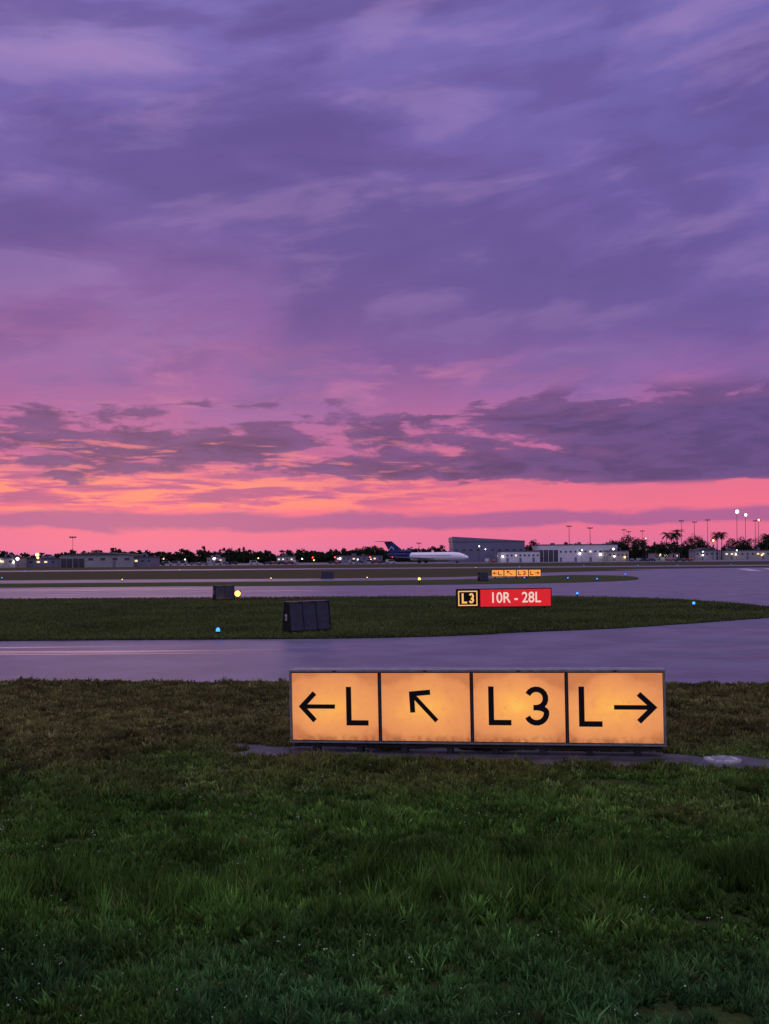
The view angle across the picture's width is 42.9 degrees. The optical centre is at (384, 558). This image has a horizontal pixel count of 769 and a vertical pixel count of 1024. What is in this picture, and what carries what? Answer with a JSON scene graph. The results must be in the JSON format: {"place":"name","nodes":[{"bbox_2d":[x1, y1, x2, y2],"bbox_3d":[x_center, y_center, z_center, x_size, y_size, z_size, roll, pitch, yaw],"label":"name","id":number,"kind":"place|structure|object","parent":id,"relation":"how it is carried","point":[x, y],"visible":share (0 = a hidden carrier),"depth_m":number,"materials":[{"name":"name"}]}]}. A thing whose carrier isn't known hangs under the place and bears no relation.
{"place":"outdoors","nodes":[
{"label":"outdoors","id":0,"kind":"place"},
{"bbox_2d":[0,675,768,1023],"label":"grass","id":1,"kind":"structure","parent":0,"point":[588,877],"depth_m":7.13,"materials":[{"name":"green plant"}]},
{"bbox_2d":[0,567,768,683],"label":"taxiway pavement","id":2,"kind":"structure","parent":0,"point":[730,651],"depth_m":26.79,"materials":[{"name":"grey asphalt"}]},
{"bbox_2d":[0,575,638,587],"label":"grass island","id":3,"kind":"structure","parent":2,"relation":"on","point":[560,579],"depth_m":97.78,"materials":[{"name":"green plant"}]},
{"bbox_2d":[477,572,488,580],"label":"taxiway guidance sign","id":4,"kind":"object","parent":3,"relation":"on","point":[482,576],"visible":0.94,"depth_m":97.98,"materials":[{"name":"metal"}]},
{"bbox_2d":[491,569,540,578],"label":"direction sign","id":5,"kind":"object","parent":3,"relation":"on","point":[505,573],"visible":0.89,"depth_m":109.00,"materials":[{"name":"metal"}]},
{"bbox_2d":[320,571,333,578],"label":"taxiway guidance sign","id":6,"kind":"object","parent":2,"relation":"on","point":[327,575],"visible":0.94,"depth_m":117.92,"materials":[{"name":"metal"}]},
{"bbox_2d":[0,596,768,639],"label":"grass island","id":7,"kind":"structure","parent":2,"relation":"on","point":[352,613],"depth_m":41.90,"materials":[{"name":"green plant"}]},
{"bbox_2d":[212,585,236,600],"bbox_3d":[-9.236,2.048,56.288,1.350,0.992,0.600,0,0,-30],"label":"taxiway guidance sign","id":8,"kind":"object","parent":7,"relation":"on","point":[224,592],"visible":0.91,"depth_m":56.12,"materials":[{"name":"metal"}]},
{"bbox_2d":[235,590,240,599],"bbox_3d":[-8.333,2.142,55.560,0.340,0.630,0.331,0,0,0],"label":"runway guard light","id":9,"kind":"object","parent":7,"relation":"on","point":[237,593],"visible":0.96,"depth_m":55.49,"materials":[{"name":"metal"}]},
{"bbox_2d":[282,600,331,633],"bbox_3d":[-2.498,1.929,31.541,1.700,1.122,0.600,0,0,-36],"label":"taxiway guidance sign","id":10,"kind":"object","parent":7,"relation":"on","point":[304,616],"visible":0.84,"depth_m":31.32,"materials":[{"name":"metal"}]},
{"bbox_2d":[456,588,551,608],"bbox_3d":[5.465,1.867,44.975,4.360,0.980,0.290,-1,0,4],"label":"runway holding sign","id":11,"kind":"object","parent":7,"relation":"on","point":[505,597],"visible":0.96,"depth_m":44.84,"materials":[{"name":"metal"}]},
{"bbox_2d":[742,568,768,570],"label":"runway marking","id":12,"kind":"object","parent":2,"relation":"on","point":[753,569],"visible":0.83,"depth_m":166.03,"materials":[{"name":"white paint"}]},
{"bbox_2d":[0,559,768,1023],"bbox_3d":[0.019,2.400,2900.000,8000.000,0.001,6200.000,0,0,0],"label":"ground","id":13,"kind":"structure","parent":0,"point":[316,571],"depth_m":139.28,"materials":[{"name":"green plant"}]},
{"bbox_2d":[0,554,28,567],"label":"warehouse","id":14,"kind":"structure","parent":13,"relation":"on","point":[7,561],"depth_m":360.00,"materials":[{"name":"grey"}]},
{"bbox_2d":[27,556,60,567],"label":"warehouse","id":15,"kind":"structure","parent":13,"relation":"on","point":[47,561],"depth_m":372.00,"materials":[{"name":"grey"}]},
{"bbox_2d":[61,552,141,567],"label":"warehouse","id":16,"kind":"structure","parent":13,"relation":"on","point":[95,559],"depth_m":350.00,"materials":[{"name":"white metal"}]},
{"bbox_2d":[134,553,159,566],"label":"warehouse","id":17,"kind":"structure","parent":13,"relation":"on","point":[144,560],"depth_m":352.00,"materials":[{"name":"grey"}]},
{"bbox_2d":[1,762,757,1023],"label":"clover flowers","id":18,"kind":"object","parent":13,"relation":"on","point":[370,934],"visible":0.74,"depth_m":6.08,"materials":[{"name":"white plant"}]},
{"bbox_2d":[0,540,766,562],"bbox_3d":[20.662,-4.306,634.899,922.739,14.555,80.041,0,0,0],"label":"distant tree line","id":19,"kind":"object","parent":13,"relation":"on","point":[239,556],"visible":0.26,"depth_m":627.55,"materials":[{"name":"green plant"}]},
{"bbox_2d":[213,743,768,768],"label":"concrete pad","id":20,"kind":"object","parent":13,"relation":"on","point":[749,761],"visible":0.4,"depth_m":11.84,"materials":[{"name":"grey concrete"}]},
{"bbox_2d":[289,667,666,760],"bbox_3d":[1.081,1.919,11.964,4.532,1.150,0.320,-1,0,10],"label":"taxiway direction sign","id":21,"kind":"object","parent":20,"relation":"on","point":[543,709],"visible":0.78,"depth_m":11.81,"materials":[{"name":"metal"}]},
{"bbox_2d":[703,755,741,763],"bbox_3d":[3.939,2.341,11.420,0.430,0.030,0.430,0,0,0],"label":"manhole cover","id":22,"kind":"object","parent":20,"relation":"on","point":[721,759],"visible":1,"depth_m":11.34,"materials":[{"name":"grey metal"}]},
{"bbox_2d":[743,514,746,539],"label":"floodlight mast","id":23,"kind":"object","parent":13,"relation":"on","point":[745,515],"visible":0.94,"depth_m":619.86,"materials":[{"name":"metal"}]},
{"bbox_2d":[0,565,768,571],"bbox_3d":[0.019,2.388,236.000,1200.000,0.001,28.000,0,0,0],"label":"runway pavement","id":24,"kind":"structure","parent":0,"point":[380,568],"depth_m":234.81,"materials":[{"name":"grey asphalt"}]},
{"bbox_2d":[0,0,768,556],"label":"sky","id":25,"kind":"structure","parent":0,"point":[276,276],"materials":[{"name":"purple"}]},
{"bbox_2d":[160,559,768,565],"bbox_3d":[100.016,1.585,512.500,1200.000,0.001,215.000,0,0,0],"label":"apron pavement","id":26,"kind":"structure","parent":0,"point":[462,562],"depth_m":455.88,"materials":[{"name":"concrete"}]},
{"bbox_2d":[162,561,172,565],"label":"parked car","id":27,"kind":"object","parent":26,"relation":"on","point":[166,562],"visible":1,"depth_m":430.43,"materials":[{"name":"paint"}]},
{"bbox_2d":[172,561,179,564],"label":"parked car","id":28,"kind":"object","parent":26,"relation":"on","point":[175,562],"visible":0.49,"depth_m":436.38,"materials":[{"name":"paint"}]},
{"bbox_2d":[207,558,224,563],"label":"walls","id":29,"kind":"structure","parent":26,"relation":"on","point":[218,559],"depth_m":500.00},
{"bbox_2d":[206,554,225,557],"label":"roof","id":30,"kind":"structure","parent":29,"relation":"on","point":[217,556],"depth_m":502.26,"materials":[{"name":"grey metal"}]},
{"bbox_2d":[212,561,222,564],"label":"parked car","id":31,"kind":"object","parent":26,"relation":"on","point":[218,562],"visible":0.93,"depth_m":437.50,"materials":[{"name":"paint"}]},
{"bbox_2d":[249,560,259,564],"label":"parked car","id":32,"kind":"object","parent":26,"relation":"on","point":[251,562],"visible":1,"depth_m":444.64,"materials":[{"name":"paint"}]},
{"bbox_2d":[277,557,294,561],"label":"walls","id":33,"kind":"structure","parent":26,"relation":"on","point":[288,558],"depth_m":480.00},
{"bbox_2d":[276,554,295,556],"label":"roof","id":34,"kind":"structure","parent":33,"relation":"on","point":[284,555],"depth_m":479.80,"materials":[{"name":"grey metal"}]},
{"bbox_2d":[348,560,358,563],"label":"parked car","id":35,"kind":"object","parent":26,"relation":"on","point":[352,561],"visible":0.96,"depth_m":432.68,"materials":[{"name":"paint"}]},
{"bbox_2d":[348,548,361,554],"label":"broadleaf tree","id":36,"kind":"object","parent":26,"relation":"on","point":[355,551],"visible":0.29,"depth_m":563.23,"materials":[{"name":"green plant"}]},
{"bbox_2d":[336,556,382,562],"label":"walls","id":37,"kind":"structure","parent":26,"relation":"on","point":[346,559],"depth_m":510.00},
{"bbox_2d":[337,558,380,562],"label":"openings","id":38,"kind":"object","parent":37,"relation":"attached to","point":[354,558],"visible":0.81,"depth_m":509.94,"materials":[{"name":"brown"}]},
{"bbox_2d":[347,554,382,555],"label":"roof","id":39,"kind":"structure","parent":37,"relation":"on","point":[363,555],"depth_m":509.80,"materials":[{"name":"grey metal"}]},
{"bbox_2d":[354,546,374,554],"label":"broadleaf tree","id":40,"kind":"object","parent":26,"relation":"on","point":[366,551],"visible":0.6,"depth_m":558.26,"materials":[{"name":"green plant"}]},
{"bbox_2d":[370,545,384,554],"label":"broadleaf tree","id":41,"kind":"object","parent":26,"relation":"on","point":[379,551],"visible":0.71,"depth_m":562.62,"materials":[{"name":"green plant"}]},
{"bbox_2d":[385,559,395,563],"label":"parked car","id":42,"kind":"object","parent":26,"relation":"on","point":[388,561],"visible":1,"depth_m":435.14,"materials":[{"name":"paint"}]},
{"bbox_2d":[374,541,468,562],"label":"airliner","id":43,"kind":"object","parent":26,"relation":"on","point":[395,551],"visible":0.96,"depth_m":457.69,"materials":[{"name":"metal"}]},
{"bbox_2d":[448,537,524,561],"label":"hangar","id":44,"kind":"structure","parent":26,"relation":"on","point":[488,548],"depth_m":500.00,"materials":[{"name":"grey metal"}]},
{"bbox_2d":[497,551,539,561],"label":"walls","id":45,"kind":"structure","parent":26,"relation":"on","point":[514,558],"depth_m":485.00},
{"bbox_2d":[497,549,534,551],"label":"roof","id":46,"kind":"structure","parent":45,"relation":"on","point":[523,550],"depth_m":484.80,"materials":[{"name":"grey metal"}]},
{"bbox_2d":[502,554,538,561],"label":"openings","id":47,"kind":"object","parent":45,"relation":"attached to","point":[507,559],"visible":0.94,"depth_m":484.94,"materials":[{"name":"brown"}]},
{"bbox_2d":[525,540,539,550],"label":"broadleaf tree","id":48,"kind":"object","parent":26,"relation":"on","point":[529,547],"visible":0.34,"depth_m":558.93,"materials":[{"name":"green plant"}]},
{"bbox_2d":[533,545,617,561],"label":"walls","id":49,"kind":"structure","parent":26,"relation":"on","point":[583,556],"depth_m":492.00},
{"bbox_2d":[539,550,600,561],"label":"openings","id":50,"kind":"object","parent":49,"relation":"attached to","point":[550,555],"visible":0.84,"depth_m":491.94,"materials":[{"name":"brown"}]},
{"bbox_2d":[532,542,617,545],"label":"roof","id":51,"kind":"structure","parent":49,"relation":"on","point":[606,543],"depth_m":491.80,"materials":[{"name":"grey metal"}]},
{"bbox_2d":[602,548,628,560],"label":"warehouse","id":52,"kind":"structure","parent":26,"relation":"on","point":[618,554],"depth_m":480.00,"materials":[{"name":"grey"}]},
{"bbox_2d":[613,540,627,549],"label":"broadleaf tree","id":53,"kind":"object","parent":26,"relation":"on","point":[621,546],"visible":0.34,"depth_m":558.79,"materials":[{"name":"green plant"}]},
{"bbox_2d":[621,534,638,560],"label":"broadleaf tree","id":54,"kind":"object","parent":26,"relation":"on","point":[633,543],"visible":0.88,"depth_m":558.27,"materials":[{"name":"green plant"}]},
{"bbox_2d":[631,538,647,557],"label":"broadleaf tree","id":55,"kind":"object","parent":26,"relation":"on","point":[640,552],"visible":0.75,"depth_m":568.94,"materials":[{"name":"green plant"}]},
{"bbox_2d":[649,544,658,552],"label":"broadleaf tree","id":56,"kind":"object","parent":26,"relation":"on","point":[653,548],"visible":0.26,"depth_m":599.48,"materials":[{"name":"green plant"}]},
{"bbox_2d":[654,541,672,557],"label":"broadleaf tree","id":57,"kind":"object","parent":26,"relation":"on","point":[661,548],"visible":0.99,"depth_m":538.74,"materials":[{"name":"green plant"}]},
{"bbox_2d":[648,552,679,559],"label":"warehouse","id":58,"kind":"structure","parent":26,"relation":"on","point":[651,555],"depth_m":580.00,"materials":[{"name":"grey"}]},
{"bbox_2d":[660,532,672,557],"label":"palm tree","id":59,"kind":"object","parent":26,"relation":"on","point":[667,536],"visible":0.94,"depth_m":559.81,"materials":[{"name":"green plant"}]},
{"bbox_2d":[668,532,680,557],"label":"palm tree","id":60,"kind":"object","parent":26,"relation":"on","point":[674,535],"visible":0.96,"depth_m":565.13,"materials":[{"name":"green plant"}]},
{"bbox_2d":[671,529,683,557],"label":"palm tree","id":61,"kind":"object","parent":26,"relation":"on","point":[676,531],"visible":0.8,"depth_m":575.01,"materials":[{"name":"green plant"}]},
{"bbox_2d":[674,558,684,561],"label":"parked car","id":62,"kind":"object","parent":26,"relation":"on","point":[679,559],"visible":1,"depth_m":424.24,"materials":[{"name":"paint"}]},
{"bbox_2d":[679,520,683,557],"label":"light mast","id":63,"kind":"object","parent":26,"relation":"on","point":[681,537],"visible":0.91,"depth_m":599.86,"materials":[{"name":"metal"}]},
{"bbox_2d":[682,534,705,554],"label":"broadleaf tree","id":64,"kind":"object","parent":26,"relation":"on","point":[690,540],"visible":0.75,"depth_m":589.20,"materials":[{"name":"green plant"}]},
{"bbox_2d":[694,538,709,547],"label":"broadleaf tree","id":65,"kind":"object","parent":26,"relation":"on","point":[700,546],"visible":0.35,"depth_m":598.27,"materials":[{"name":"green plant"}]},
{"bbox_2d":[689,548,718,559],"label":"warehouse","id":66,"kind":"structure","parent":26,"relation":"on","point":[708,554],"depth_m":560.00,"materials":[{"name":"grey"}]},
{"bbox_2d":[705,519,709,547],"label":"light mast","id":67,"kind":"object","parent":26,"relation":"on","point":[707,520],"visible":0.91,"depth_m":589.89,"materials":[{"name":"metal"}]},
{"bbox_2d":[710,532,722,559],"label":"palm tree","id":68,"kind":"object","parent":26,"relation":"on","point":[715,536],"visible":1,"depth_m":559.59,"materials":[{"name":"green plant"}]},
{"bbox_2d":[717,532,728,559],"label":"palm tree","id":69,"kind":"object","parent":26,"relation":"on","point":[723,533],"visible":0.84,"depth_m":564.66,"materials":[{"name":"green plant"}]},
{"bbox_2d":[723,538,741,549],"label":"broadleaf tree","id":70,"kind":"object","parent":26,"relation":"on","point":[734,543],"visible":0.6,"depth_m":599.36,"materials":[{"name":"green plant"}]},
{"bbox_2d":[719,548,768,559],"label":"warehouse","id":71,"kind":"structure","parent":26,"relation":"on","point":[730,553],"depth_m":570.00,"materials":[{"name":"grey"}]},
{"bbox_2d":[738,536,753,549],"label":"broadleaf tree","id":72,"kind":"object","parent":26,"relation":"on","point":[744,544],"visible":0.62,"depth_m":608.77,"materials":[{"name":"green plant"}]},
{"bbox_2d":[753,533,768,549],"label":"broadleaf tree","id":73,"kind":"object","parent":26,"relation":"on","point":[761,543],"visible":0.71,"depth_m":598.35,"materials":[{"name":"green plant"}]},
{"bbox_2d":[763,533,768,549],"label":"palm tree","id":74,"kind":"object","parent":26,"relation":"on","point":[766,537],"visible":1,"depth_m":575.13,"materials":[{"name":"green plant"}]}
]}

